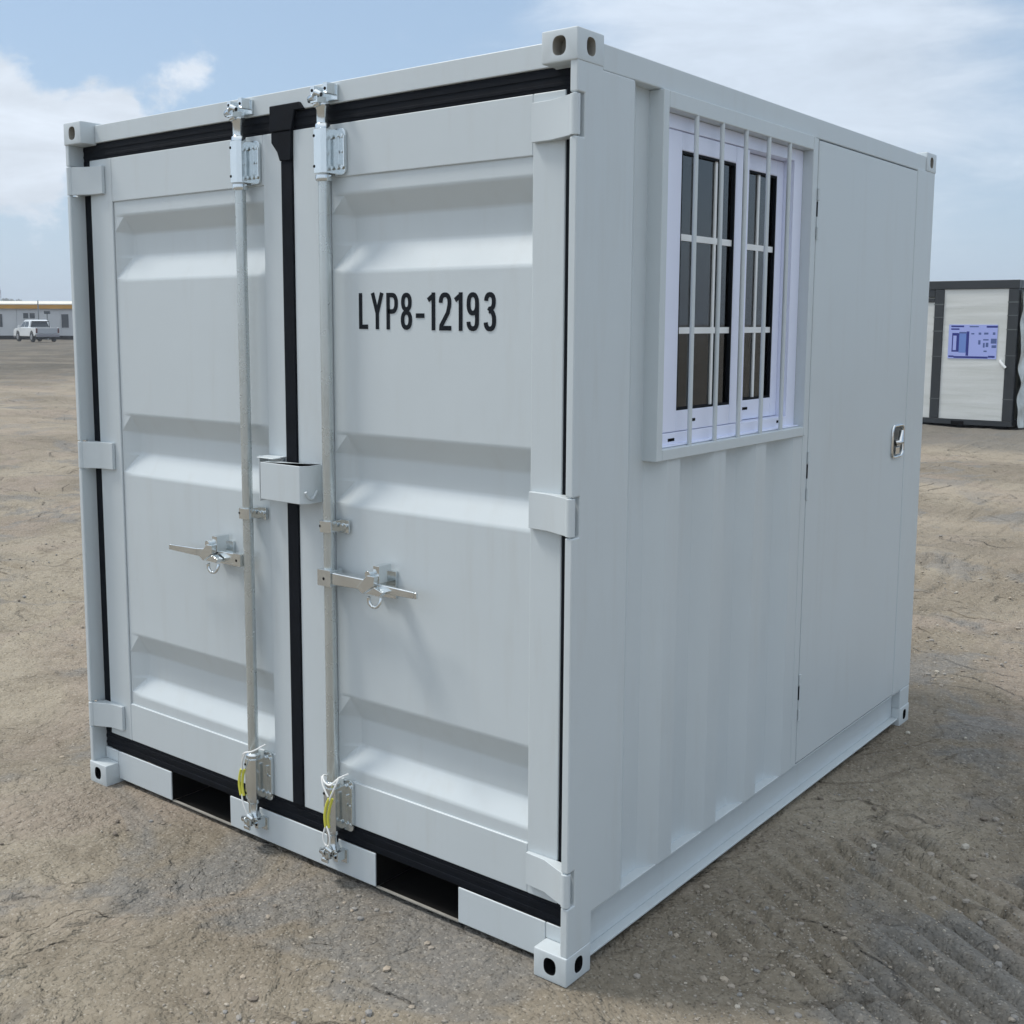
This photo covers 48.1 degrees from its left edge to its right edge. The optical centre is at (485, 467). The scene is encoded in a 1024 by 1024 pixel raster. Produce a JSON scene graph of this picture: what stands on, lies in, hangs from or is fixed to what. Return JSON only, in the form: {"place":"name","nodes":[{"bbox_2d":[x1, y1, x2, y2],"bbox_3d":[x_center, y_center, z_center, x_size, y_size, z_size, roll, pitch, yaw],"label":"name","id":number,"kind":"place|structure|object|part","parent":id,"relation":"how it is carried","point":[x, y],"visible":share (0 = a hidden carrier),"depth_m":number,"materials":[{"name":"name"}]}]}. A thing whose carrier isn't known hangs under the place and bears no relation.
{"place":"outdoors","nodes":[
{"label":"outdoors","id":0,"kind":"place"},
{"bbox_2d":[0,301,72,339],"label":"site building","id":1,"kind":"structure","parent":0,"point":[14,315],"depth_m":107.08,"materials":[{"name":"grey metal"}]},
{"bbox_2d":[0,313,2,327],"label":"window","id":2,"kind":"structure","parent":1,"relation":"in","point":[1,314],"depth_m":107.08,"materials":[{"name":"grey"}]},
{"bbox_2d":[22,312,28,318],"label":"window","id":3,"kind":"structure","parent":1,"relation":"in","point":[25,314],"depth_m":107.02,"materials":[{"name":"grey"}]},
{"bbox_2d":[29,312,35,318],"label":"window","id":4,"kind":"structure","parent":1,"relation":"in","point":[31,314],"depth_m":107.02,"materials":[{"name":"grey glass"}]},
{"bbox_2d":[61,314,69,327],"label":"window","id":5,"kind":"structure","parent":1,"relation":"in","point":[64,317],"depth_m":107.10,"materials":[{"name":"grey"}]},
{"bbox_2d":[0,339,1023,1023],"bbox_3d":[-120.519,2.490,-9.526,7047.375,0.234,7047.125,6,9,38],"label":"ground","id":6,"kind":"structure","parent":0,"point":[126,953],"depth_m":3.36,"materials":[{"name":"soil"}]},
{"bbox_2d":[1,298,21,300],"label":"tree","id":7,"kind":"object","parent":6,"relation":"on","point":[5,299],"visible":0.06,"depth_m":601.25,"materials":[{"name":"plant"}]},
{"bbox_2d":[14,320,59,341],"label":"pickup truck","id":8,"kind":"object","parent":6,"relation":"on","point":[33,330],"visible":1,"depth_m":94.08,"materials":[{"name":"white paint"}]},
{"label":"rear window","id":9,"kind":"part","parent":8,"relation":"part of","materials":[{"name":"grey glass"}]},
{"bbox_2d":[63,26,936,987],"bbox_3d":[0.178,-0.048,4.234,2.078,2.264,2.491,6,9,38],"label":"shipping container","id":10,"kind":"object","parent":6,"relation":"on","point":[499,474],"visible":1,"depth_m":3.22,"materials":[{"name":"metal"}]},
{"bbox_2d":[66,104,292,825],"bbox_3d":[-0.974,0.002,3.651,1.008,2.151,0.137,6,9,38],"label":"container door","id":11,"kind":"structure","parent":10,"relation":"in","point":[188,246],"depth_m":3.63,"materials":[{"name":"paint"}]},
{"bbox_2d":[238,744,265,814],"bbox_3d":[-0.718,0.955,3.501,0.100,0.237,0.032,3,8,19],"label":"cord tie","id":12,"kind":"object","parent":10,"relation":"attached to","point":[241,781],"visible":1,"depth_m":3.52,"materials":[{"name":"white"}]},
{"bbox_2d":[321,774,348,846],"bbox_3d":[-0.438,0.975,3.282,0.085,0.214,0.052,6,9,38],"label":"cord tie","id":13,"kind":"object","parent":10,"relation":"attached to","point":[327,822],"visible":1,"depth_m":3.27,"materials":[{"name":"white"}]},
{"bbox_2d":[260,89,580,908],"bbox_3d":[-0.190,0.083,3.028,1.074,2.151,0.137,6,9,38],"label":"container door","id":14,"kind":"structure","parent":10,"relation":"in","point":[420,482],"depth_m":3.01,"materials":[{"name":"paint"}]},
{"bbox_2d":[662,113,802,447],"bbox_3d":[0.696,-0.515,3.263,0.093,0.873,0.885,6,9,38],"label":"window","id":15,"kind":"structure","parent":10,"relation":"in","point":[735,198],"depth_m":3.23,"materials":[{"name":"white plastic"}]},
{"bbox_2d":[795,140,916,762],"bbox_3d":[1.321,-0.062,4.054,0.073,2.022,0.922,6,9,38],"label":"side door","id":16,"kind":"structure","parent":10,"relation":"in","point":[866,205],"depth_m":4.00,"materials":[{"name":"paint"}]},
{"bbox_2d":[922,280,1023,427],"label":"wrapped cabin","id":17,"kind":"object","parent":6,"relation":"on","point":[974,369],"visible":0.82,"depth_m":18.09,"materials":[{"name":"white plastic"}]},
{"bbox_2d":[0,0,1023,300],"label":"sky","id":18,"kind":"structure","parent":0,"point":[944,79],"materials":[{"name":"blue"}]}
]}

